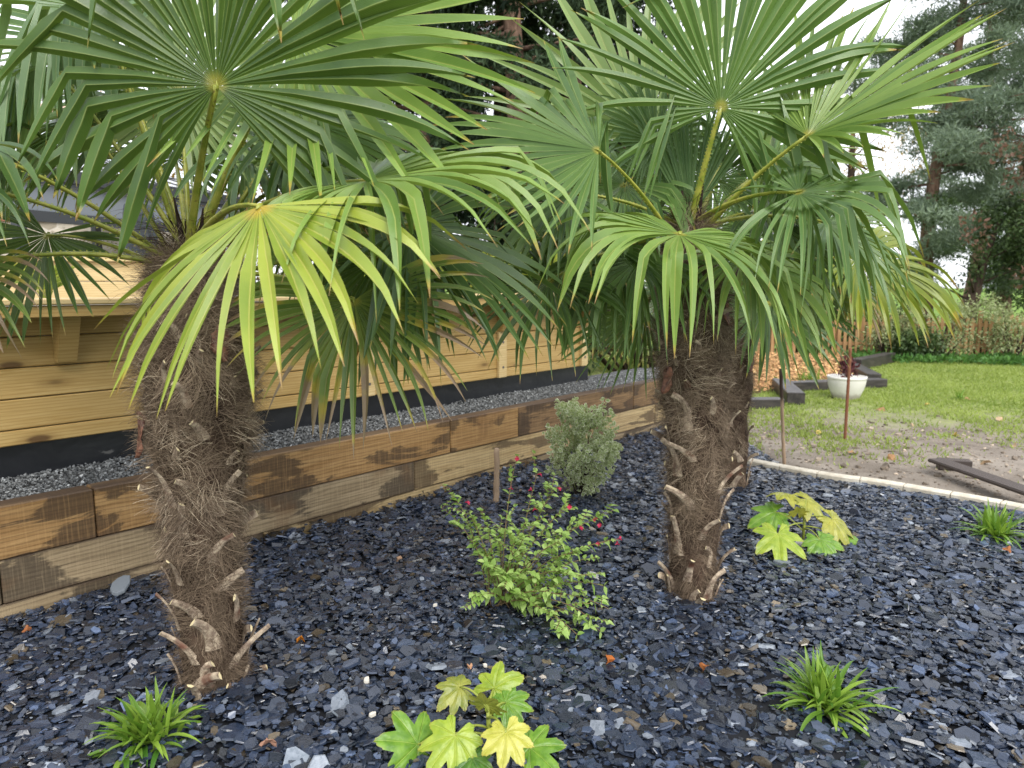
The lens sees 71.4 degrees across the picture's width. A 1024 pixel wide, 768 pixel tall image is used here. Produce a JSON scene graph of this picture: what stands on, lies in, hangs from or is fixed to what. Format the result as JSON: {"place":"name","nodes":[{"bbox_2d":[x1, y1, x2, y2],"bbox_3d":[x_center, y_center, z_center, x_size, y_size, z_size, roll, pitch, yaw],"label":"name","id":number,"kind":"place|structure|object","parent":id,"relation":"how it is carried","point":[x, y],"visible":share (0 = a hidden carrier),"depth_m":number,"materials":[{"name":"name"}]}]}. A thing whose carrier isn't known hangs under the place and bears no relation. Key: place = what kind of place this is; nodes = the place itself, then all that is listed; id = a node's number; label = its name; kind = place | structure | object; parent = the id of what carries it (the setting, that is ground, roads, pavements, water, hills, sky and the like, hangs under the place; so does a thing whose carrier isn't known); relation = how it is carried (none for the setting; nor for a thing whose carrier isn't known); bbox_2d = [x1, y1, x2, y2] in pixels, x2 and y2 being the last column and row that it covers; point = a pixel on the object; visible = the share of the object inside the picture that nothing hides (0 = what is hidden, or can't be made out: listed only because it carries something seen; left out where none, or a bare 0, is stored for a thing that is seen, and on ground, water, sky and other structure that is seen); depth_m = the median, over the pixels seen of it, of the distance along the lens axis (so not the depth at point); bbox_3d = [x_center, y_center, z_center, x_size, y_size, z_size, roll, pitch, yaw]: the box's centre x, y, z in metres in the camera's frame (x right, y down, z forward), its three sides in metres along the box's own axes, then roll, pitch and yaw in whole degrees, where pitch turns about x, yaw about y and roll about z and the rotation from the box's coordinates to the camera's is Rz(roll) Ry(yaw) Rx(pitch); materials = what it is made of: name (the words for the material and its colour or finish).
{"place":"outdoors","nodes":[
{"label":"outdoors","id":0,"kind":"place"},
{"bbox_2d":[122,204,157,281],"bbox_3d":[-3.540,-1.293,6.787,0.296,0.950,0.296,2,8,13],"label":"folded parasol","id":1,"kind":"object","parent":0,"point":[142,232],"visible":0.12,"depth_m":6.67,"materials":[{"name":"grey fabric"}]},
{"bbox_2d":[0,294,576,400],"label":"terrace","id":2,"kind":"structure","parent":0,"point":[134,359],"depth_m":3.95,"materials":[{"name":"brown wood"}]},
{"bbox_2d":[13,263,77,297],"bbox_3d":[-2.966,-0.652,4.487,0.406,0.296,0.390,-2,8,-17],"label":"young fan palm","id":3,"kind":"object","parent":2,"relation":"on","point":[59,283],"visible":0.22,"depth_m":4.46,"materials":[{"name":"green plant"}]},
{"bbox_2d":[1,257,148,298],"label":"timber planter","id":4,"kind":"object","parent":2,"relation":"on","point":[92,290],"visible":0.13,"depth_m":5.71,"materials":[{"name":"brown wood"}]},
{"bbox_2d":[0,204,170,281],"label":"garden wall","id":5,"kind":"structure","parent":2,"relation":"on","point":[51,227],"depth_m":11.22,"materials":[{"name":"stone"}]},
{"bbox_2d":[5,149,242,292],"bbox_3d":[-5.735,-2.065,9.164,3.050,1.835,3.302,3,8,22],"label":"gazebo","id":6,"kind":"object","parent":2,"relation":"on","point":[42,214],"depth_m":7.90,"materials":[{"name":"grey metal"}]},
{"bbox_2d":[0,293,589,483],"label":"timber clad wall","id":7,"kind":"structure","parent":2,"relation":"on","point":[55,431],"depth_m":3.88,"materials":[{"name":"yellow wood"}]},
{"bbox_2d":[440,246,493,286],"bbox_3d":[-0.441,-1.062,6.696,0.739,0.509,0.664,-3,8,-20],"label":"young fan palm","id":8,"kind":"object","parent":2,"relation":"on","point":[462,275],"visible":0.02,"depth_m":6.61,"materials":[{"name":"green plant"}]},
{"bbox_2d":[504,248,565,277],"bbox_3d":[0.205,-1.151,7.271,0.747,0.530,0.719,-4,9,-25],"label":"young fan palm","id":9,"kind":"object","parent":2,"relation":"on","point":[555,259],"visible":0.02,"depth_m":7.16,"materials":[{"name":"green plant"}]},
{"bbox_2d":[0,425,1023,767],"bbox_3d":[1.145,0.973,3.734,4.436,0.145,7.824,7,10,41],"label":"slate chippings","id":10,"kind":"object","parent":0,"point":[356,699],"visible":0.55,"depth_m":2.98,"materials":[{"name":"grey stone"}]},
{"bbox_2d":[22,625,31,632],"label":"fallen leaf","id":11,"kind":"object","parent":10,"relation":"on","point":[27,627],"visible":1,"depth_m":3.03,"materials":[{"name":"brown plant"}]},
{"bbox_2d":[110,575,130,595],"bbox_3d":[-1.887,0.969,3.425,0.085,0.059,0.120,0,8,0],"label":"slate piece","id":12,"kind":"object","parent":10,"relation":"on","point":[120,585],"visible":1,"depth_m":3.41,"materials":[{"name":"grey stone"}]},
{"bbox_2d":[0,533,262,620],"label":"railway sleeper","id":13,"kind":"object","parent":10,"relation":"on","point":[47,600],"visible":0.19,"depth_m":3.38,"materials":[{"name":"brown wood"}]},
{"bbox_2d":[0,462,413,603],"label":"railway sleeper","id":14,"kind":"object","parent":13,"relation":"on","point":[39,572],"visible":0.68,"depth_m":3.59,"materials":[{"name":"brown wood"}]},
{"bbox_2d":[86,418,449,536],"bbox_3d":[-1.266,0.496,4.331,0.115,0.242,2.347,7,10,41],"label":"railway sleeper","id":15,"kind":"object","parent":14,"relation":"on","point":[287,469],"visible":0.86,"depth_m":4.30,"materials":[{"name":"brown wood"}]},
{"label":"railway sleeper","id":16,"kind":"object","parent":13,"relation":"on","visible":0},
{"bbox_2d":[0,485,95,559],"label":"railway sleeper","id":17,"kind":"object","parent":16,"relation":"on","point":[33,523],"visible":1,"depth_m":3.27,"materials":[{"name":"brown wood"}]},
{"bbox_2d":[84,676,208,767],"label":"strap leaf clump","id":18,"kind":"object","parent":10,"relation":"on","point":[143,720],"visible":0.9,"depth_m":2.32,"materials":[{"name":"green plant"}]},
{"bbox_2d":[259,738,276,746],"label":"fallen leaf","id":19,"kind":"object","parent":10,"relation":"on","point":[273,742],"visible":1,"depth_m":2.28,"materials":[{"name":"brown plant"}]},
{"bbox_2d":[0,0,589,702],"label":"fan palm","id":20,"kind":"object","parent":10,"relation":"on","point":[312,146],"visible":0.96,"depth_m":2.21,"materials":[{"name":"green plant"}]},
{"bbox_2d":[364,676,368,683],"bbox_3d":[-0.540,1.102,2.651,0.020,0.018,0.026,0,8,0],"label":"white pebble","id":21,"kind":"object","parent":10,"relation":"on","point":[366,680],"visible":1,"depth_m":2.64,"materials":[{"name":"beige stone"}]},
{"bbox_2d":[369,711,375,717],"bbox_3d":[-0.478,1.132,2.440,0.025,0.014,0.014,-6,10,-38],"label":"white pebble","id":22,"kind":"object","parent":10,"relation":"on","point":[372,714],"visible":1,"depth_m":2.44,"materials":[{"name":"beige stone"}]},
{"bbox_2d":[262,457,535,543],"bbox_3d":[-0.658,0.831,5.087,0.115,0.212,2.475,7,10,41],"label":"railway sleeper","id":23,"kind":"object","parent":10,"relation":"on","point":[373,506],"visible":0.18,"depth_m":4.73,"materials":[{"name":"brown wood"}]},
{"bbox_2d":[373,661,566,767],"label":"fatsia","id":24,"kind":"object","parent":10,"relation":"on","point":[515,738],"visible":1,"depth_m":2.23,"materials":[{"name":"yellow"}]},
{"bbox_2d":[493,448,499,503],"bbox_3d":[-0.109,0.664,4.896,0.053,0.457,0.048,0,8,0],"label":"wooden stake","id":25,"kind":"object","parent":10,"relation":"on","point":[496,483],"visible":0.92,"depth_m":4.88,"materials":[{"name":"brown wood"}]},
{"bbox_2d":[441,450,621,638],"bbox_3d":[0.089,0.710,3.187,0.853,0.734,0.617,0,8,0],"label":"red flowering shrub","id":26,"kind":"object","parent":10,"relation":"on","point":[519,595],"visible":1,"depth_m":3.24,"materials":[{"name":"green plant"}]},
{"bbox_2d":[542,396,622,497],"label":"variegated bush","id":27,"kind":"object","parent":10,"relation":"on","point":[580,421],"visible":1,"depth_m":4.98,"materials":[{"name":"green plant"}]},
{"bbox_2d":[535,421,665,465],"bbox_3d":[1.183,0.548,7.151,0.115,0.212,3.074,7,10,41],"label":"railway sleeper","id":28,"kind":"object","parent":10,"relation":"on","point":[632,432],"visible":0.12,"depth_m":7.03,"materials":[{"name":"brown wood"}]},
{"bbox_2d":[413,404,654,489],"bbox_3d":[0.358,0.468,6.192,0.115,0.202,3.253,7,10,41],"label":"railway sleeper","id":29,"kind":"object","parent":28,"relation":"on","point":[443,468],"visible":0.54,"depth_m":5.53,"materials":[{"name":"brown wood"}]},
{"bbox_2d":[441,406,517,452],"bbox_3d":[-0.238,0.338,5.482,0.115,0.242,0.744,7,10,41],"label":"railway sleeper","id":30,"kind":"object","parent":29,"relation":"on","point":[475,429],"visible":0.82,"depth_m":5.42,"materials":[{"name":"brown wood"}]},
{"bbox_2d":[509,384,632,435],"bbox_3d":[0.582,0.211,6.409,0.115,0.242,1.731,7,10,41],"label":"railway sleeper","id":31,"kind":"object","parent":29,"relation":"on","point":[536,416],"visible":0.66,"depth_m":6.15,"materials":[{"name":"brown wood"}]},
{"bbox_2d":[654,404,665,422],"bbox_3d":[1.821,0.243,7.833,0.115,0.202,1.154,7,10,41],"label":"railway sleeper","id":32,"kind":"object","parent":28,"relation":"on","point":[657,415],"visible":0.14,"depth_m":7.40,"materials":[{"name":"brown wood"}]},
{"bbox_2d":[627,377,659,408],"bbox_3d":[1.683,0.042,7.642,0.115,0.242,1.580,7,10,41],"label":"railway sleeper","id":33,"kind":"object","parent":32,"relation":"on","point":[642,397],"visible":0.2,"depth_m":7.15,"materials":[{"name":"brown wood"}]},
{"bbox_2d":[606,655,614,663],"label":"fallen leaf","id":34,"kind":"object","parent":10,"relation":"on","point":[610,658],"visible":1,"depth_m":2.80,"materials":[{"name":"brown plant"}]},
{"bbox_2d":[699,662,708,669],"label":"fallen leaf","id":35,"kind":"object","parent":10,"relation":"on","point":[702,665],"visible":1,"depth_m":2.74,"materials":[{"name":"brown plant"}]},
{"bbox_2d":[433,0,1013,604],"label":"fan palm","id":36,"kind":"object","parent":10,"relation":"on","point":[793,186],"visible":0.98,"depth_m":2.96,"materials":[{"name":"green plant"}]},
{"bbox_2d":[600,170,965,488],"bbox_3d":[1.778,-0.411,5.078,2.375,2.772,1.835,0,8,0],"label":"fan palm","id":37,"kind":"object","parent":10,"relation":"on","point":[942,297],"visible":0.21,"depth_m":4.50,"materials":[{"name":"green plant"}]},
{"bbox_2d":[747,491,858,560],"bbox_3d":[1.677,0.842,4.079,0.706,0.330,0.584,0,8,0],"label":"fatsia","id":38,"kind":"object","parent":10,"relation":"on","point":[781,541],"visible":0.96,"depth_m":4.10,"materials":[{"name":"yellow"}]},
{"bbox_2d":[760,640,902,737],"bbox_3d":[1.134,1.058,2.516,0.462,0.220,0.430,-4,9,-25],"label":"strap leaf clump","id":39,"kind":"object","parent":10,"relation":"on","point":[822,685],"visible":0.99,"depth_m":2.51,"materials":[{"name":"green plant"}]},
{"bbox_2d":[949,500,1023,549],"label":"strap leaf clump","id":40,"kind":"object","parent":10,"relation":"on","point":[993,525],"visible":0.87,"depth_m":4.24,"materials":[{"name":"green plant"}]},
{"bbox_2d":[1002,546,1010,553],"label":"fallen leaf","id":41,"kind":"object","parent":10,"relation":"on","point":[1008,548],"visible":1,"depth_m":3.95,"materials":[{"name":"brown plant"}]},
{"bbox_2d":[0,0,1023,287],"label":"sky","id":42,"kind":"structure","parent":0,"point":[892,14],"materials":[{"name":"white"}]},
{"bbox_2d":[445,288,1023,351],"bbox_3d":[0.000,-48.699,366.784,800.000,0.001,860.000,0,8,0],"label":"ground","id":43,"kind":"structure","parent":0,"point":[954,295],"depth_m":47.76,"materials":[{"name":"green plant"}]},
{"bbox_2d":[167,1,275,210],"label":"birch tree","id":44,"kind":"object","parent":43,"relation":"on","point":[229,120],"visible":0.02,"depth_m":11.04,"materials":[{"name":"green plant"}]},
{"bbox_2d":[170,168,338,282],"bbox_3d":[-4.565,-2.107,12.851,3.630,3.732,2.118,0,8,0],"label":"autumn hedge","id":45,"kind":"object","parent":43,"relation":"on","point":[181,170],"depth_m":12.76,"materials":[{"name":"green plant"}]},
{"bbox_2d":[228,0,416,280],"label":"conifer","id":46,"kind":"object","parent":43,"relation":"on","point":[332,86],"visible":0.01,"depth_m":16.89,"materials":[{"name":"green plant"}]},
{"bbox_2d":[489,0,727,350],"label":"conifer","id":47,"kind":"object","parent":43,"relation":"on","point":[635,26],"visible":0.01,"depth_m":15.29,"materials":[{"name":"green plant"}]},
{"bbox_2d":[799,81,935,327],"bbox_3d":[12.064,-6.686,25.374,4.378,9.372,3.618,0,8,0],"label":"weeping tree","id":48,"kind":"object","parent":43,"relation":"on","point":[851,171],"visible":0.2,"depth_m":24.75,"materials":[{"name":"green plant"}]},
{"bbox_2d":[811,0,1023,335],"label":"pine tree","id":49,"kind":"object","parent":43,"relation":"on","point":[937,244],"visible":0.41,"depth_m":18.82,"materials":[{"name":"green plant"}]},
{"bbox_2d":[886,0,1023,342],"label":"pine tree","id":50,"kind":"object","parent":43,"relation":"on","point":[1005,120],"visible":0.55,"depth_m":18.09,"materials":[{"name":"green plant"}]},
{"bbox_2d":[891,0,1023,328],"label":"pine tree","id":51,"kind":"object","parent":43,"relation":"on","point":[999,31],"visible":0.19,"depth_m":23.48,"materials":[{"name":"green plant"}]},
{"bbox_2d":[925,186,1023,347],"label":"broadleaf tree","id":52,"kind":"object","parent":43,"relation":"on","point":[1012,255],"visible":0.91,"depth_m":17.18,"materials":[{"name":"green plant"}]},
{"bbox_2d":[588,352,1023,503],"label":"lawn","id":53,"kind":"structure","parent":0,"point":[928,478],"depth_m":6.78,"materials":[{"name":"green plant"}]},
{"bbox_2d":[0,368,651,499],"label":"gravel terrace base","id":54,"kind":"object","parent":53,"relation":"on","point":[591,376],"visible":0.11,"depth_m":4.81,"materials":[{"name":"grey stone"}]},
{"bbox_2d":[0,367,659,500],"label":"gravel strip","id":55,"kind":"object","parent":54,"relation":"on","point":[492,401],"visible":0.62,"depth_m":4.79,"materials":[{"name":"grey gravel"}]},
{"bbox_2d":[265,186,444,288],"bbox_3d":[-2.651,-2.021,12.317,3.275,3.728,2.113,0,8,0],"label":"olive hedge","id":56,"kind":"object","parent":53,"relation":"on","point":[279,192],"depth_m":12.23,"materials":[{"name":"green plant"}]},
{"bbox_2d":[318,0,521,293],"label":"conifer","id":57,"kind":"object","parent":53,"relation":"on","point":[427,138],"visible":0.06,"depth_m":13.81,"materials":[{"name":"green plant"}]},
{"bbox_2d":[426,0,564,292],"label":"conifer","id":58,"kind":"object","parent":53,"relation":"on","point":[500,23],"visible":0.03,"depth_m":14.68,"materials":[{"name":"green plant"}]},
{"bbox_2d":[367,207,640,373],"bbox_3d":[-0.353,-1.476,11.445,4.938,2.861,2.065,0,8,0],"label":"evergreen hedge","id":59,"kind":"object","parent":53,"relation":"on","point":[495,228],"visible":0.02,"depth_m":11.24,"materials":[{"name":"green plant"}]},
{"bbox_2d":[402,0,639,255],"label":"conifer","id":60,"kind":"object","parent":53,"relation":"on","point":[511,33],"visible":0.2,"depth_m":12.26,"materials":[{"name":"green plant"}]},
{"bbox_2d":[472,0,643,277],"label":"conifer","id":61,"kind":"object","parent":53,"relation":"on","point":[533,27],"visible":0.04,"depth_m":13.98,"materials":[{"name":"green plant"}]},
{"bbox_2d":[556,212,759,371],"bbox_3d":[2.251,-1.620,12.355,4.129,3.012,2.097,0,8,0],"label":"olive hedge","id":62,"kind":"object","parent":53,"relation":"on","point":[624,366],"visible":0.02,"depth_m":12.41,"materials":[{"name":"green plant"}]},
{"bbox_2d":[747,458,782,470],"bbox_3d":[2.094,0.699,5.913,0.091,0.110,0.293,-7,11,-42],"label":"edging stone","id":63,"kind":"object","parent":53,"relation":"on","point":[766,464],"visible":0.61,"depth_m":5.87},
{"bbox_2d":[750,397,784,408],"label":"timber beam","id":64,"kind":"structure","parent":53,"relation":"on","point":[767,402],"depth_m":8.79,"materials":[{"name":"grey wood"}]},
{"bbox_2d":[779,368,785,464],"bbox_3d":[2.265,0.307,5.954,0.099,0.878,0.036,0,8,0],"label":"wooden stake","id":65,"kind":"object","parent":53,"relation":"on","point":[782,417],"visible":0.9,"depth_m":5.94,"materials":[{"name":"brown wood"}]},
{"bbox_2d":[772,378,804,404],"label":"timber beam","id":66,"kind":"structure","parent":53,"relation":"on","point":[793,393],"depth_m":9.23,"materials":[{"name":"grey wood"}]},
{"bbox_2d":[752,355,840,393],"bbox_3d":[4.862,-0.182,12.294,4.321,0.001,7.652,2,8,12],"label":"bark bed","id":67,"kind":"object","parent":53,"relation":"on","point":[760,390],"depth_m":11.94,"materials":[{"name":"brown wood"}]},
{"bbox_2d":[753,351,854,390],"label":"bark chippings","id":68,"kind":"object","parent":67,"relation":"on","point":[799,362],"visible":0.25,"depth_m":12.60,"materials":[{"name":"brown wood"}]},
{"bbox_2d":[791,367,820,379],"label":"grass tuft","id":69,"kind":"object","parent":67,"relation":"on","point":[810,377],"visible":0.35,"depth_m":11.03,"materials":[{"name":"green plant"}]},
{"bbox_2d":[779,464,819,477],"bbox_3d":[2.301,0.728,5.698,0.092,0.110,0.294,-8,11,-44],"label":"edging stone","id":70,"kind":"object","parent":53,"relation":"on","point":[795,469],"visible":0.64,"depth_m":5.67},
{"bbox_2d":[756,271,871,352],"bbox_3d":[6.983,-1.780,16.254,2.938,2.297,1.248,0,8,0],"label":"green shrub","id":71,"kind":"object","parent":53,"relation":"on","point":[796,350],"visible":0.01,"depth_m":16.27,"materials":[{"name":"green plant"}]},
{"bbox_2d":[817,471,860,483],"bbox_3d":[2.526,0.755,5.504,0.299,0.110,0.098,6,10,35],"label":"edging stone","id":72,"kind":"object","parent":53,"relation":"on","point":[835,476],"visible":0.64,"depth_m":5.47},
{"bbox_2d":[791,378,887,390],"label":"timber beam","id":73,"kind":"structure","parent":53,"relation":"on","point":[803,385],"depth_m":10.35,"materials":[{"name":"grey wood"}]},
{"bbox_2d":[827,374,867,399],"bbox_3d":[4.515,0.042,9.615,0.500,0.308,0.500,0,8,0],"label":"white pot","id":74,"kind":"object","parent":53,"relation":"on","point":[837,384],"visible":0.94,"depth_m":9.45,"materials":[{"name":"white ceramic"}]},
{"bbox_2d":[834,352,859,377],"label":"red leaved plant","id":75,"kind":"object","parent":74,"relation":"in","point":[844,370],"visible":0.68,"depth_m":9.55,"materials":[{"name":"red plant"}]},
{"bbox_2d":[843,348,851,438],"bbox_3d":[3.263,0.131,6.925,0.033,0.961,0.030,0,8,0],"label":"rusty bar","id":76,"kind":"object","parent":53,"relation":"on","point":[847,394],"visible":0.97,"depth_m":6.91,"materials":[{"name":"brown metal"}]},
{"bbox_2d":[854,363,881,377],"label":"timber beam","id":77,"kind":"structure","parent":53,"relation":"on","point":[866,371],"depth_m":11.53,"materials":[{"name":"wood"}]},
{"bbox_2d":[853,352,895,367],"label":"timber beam","id":78,"kind":"structure","parent":53,"relation":"on","point":[875,360],"depth_m":13.37,"materials":[{"name":"grey wood"}]},
{"bbox_2d":[860,477,905,490],"bbox_3d":[2.773,0.778,5.336,0.299,0.110,0.099,6,10,37],"label":"edging stone","id":79,"kind":"object","parent":53,"relation":"on","point":[886,483],"visible":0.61,"depth_m":5.31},
{"bbox_2d":[829,264,938,353],"bbox_3d":[8.231,-1.600,15.784,2.382,2.144,1.210,0,8,0],"label":"green shrub","id":80,"kind":"object","parent":53,"relation":"on","point":[900,308],"visible":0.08,"depth_m":15.70,"materials":[{"name":"green plant"}]},
{"bbox_2d":[748,410,1023,501],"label":"soil clods","id":81,"kind":"object","parent":53,"relation":"on","point":[885,466],"visible":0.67,"depth_m":6.57,"materials":[{"name":"brown soil"}]},
{"bbox_2d":[857,306,920,353],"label":"variegated shrub","id":82,"kind":"object","parent":53,"relation":"on","point":[878,345],"visible":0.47,"depth_m":14.83,"materials":[{"name":"green plant"}]},
{"bbox_2d":[755,311,1023,354],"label":"picket fence","id":83,"kind":"object","parent":53,"relation":"on","point":[942,324],"visible":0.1,"depth_m":14.87,"materials":[{"name":"brown wood"}]},
{"bbox_2d":[887,454,895,459],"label":"fallen leaf","id":84,"kind":"object","parent":53,"relation":"on","point":[890,456],"visible":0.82,"depth_m":6.22,"materials":[{"name":"brown plant"}]},
{"bbox_2d":[875,325,949,361],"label":"green shrub","id":85,"kind":"object","parent":53,"relation":"on","point":[909,346],"visible":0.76,"depth_m":14.33,"materials":[{"name":"green plant"}]},
{"bbox_2d":[903,483,951,497],"bbox_3d":[2.997,0.805,5.139,0.294,0.110,0.092,7,11,43],"label":"edging stone","id":86,"kind":"object","parent":53,"relation":"on","point":[907,487],"visible":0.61,"depth_m":5.11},
{"bbox_2d":[843,348,1023,365],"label":"ground cover","id":87,"kind":"object","parent":53,"relation":"on","point":[1009,358],"visible":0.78,"depth_m":13.96,"materials":[{"name":"green plant"}]},
{"bbox_2d":[891,299,982,356],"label":"variegated shrub","id":88,"kind":"object","parent":53,"relation":"on","point":[947,343],"visible":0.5,"depth_m":14.50,"materials":[{"name":"green plant"}]},
{"bbox_2d":[936,457,972,470],"bbox_3d":[3.642,0.663,5.867,0.243,0.088,0.090,2,8,16],"label":"timber block","id":89,"kind":"object","parent":53,"relation":"on","point":[967,462],"depth_m":5.83,"materials":[{"name":"wood"}]},
{"bbox_2d":[928,458,1023,494],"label":"deck board","id":90,"kind":"object","parent":89,"relation":"on","point":[1009,485],"visible":1,"depth_m":5.26,"materials":[{"name":"brown wood"}]},
{"bbox_2d":[952,388,968,399],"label":"grass tuft","id":91,"kind":"object","parent":53,"relation":"on","point":[959,396],"visible":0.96,"depth_m":9.53,"materials":[{"name":"green plant"}]},
{"bbox_2d":[951,491,1002,507],"bbox_3d":[3.215,0.833,4.936,0.296,0.110,0.094,8,11,44],"label":"edging stone","id":92,"kind":"object","parent":53,"relation":"on","point":[960,496],"visible":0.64,"depth_m":4.90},
{"bbox_2d":[955,291,1014,353],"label":"variegated shrub","id":93,"kind":"object","parent":53,"relation":"on","point":[983,304],"visible":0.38,"depth_m":14.90,"materials":[{"name":"green plant"}]},
{"bbox_2d":[958,125,1023,288],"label":"red leaved tree","id":94,"kind":"object","parent":53,"relation":"on","point":[1012,154],"visible":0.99,"depth_m":16.38,"materials":[{"name":"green plant"}]},
{"bbox_2d":[979,300,1023,354],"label":"variegated shrub","id":95,"kind":"object","parent":53,"relation":"on","point":[1007,347],"visible":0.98,"depth_m":14.27,"materials":[{"name":"green plant"}]},
{"bbox_2d":[1000,500,1023,510],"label":"edging stone","id":96,"kind":"object","parent":53,"relation":"on","point":[1014,505],"visible":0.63,"depth_m":4.75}
]}

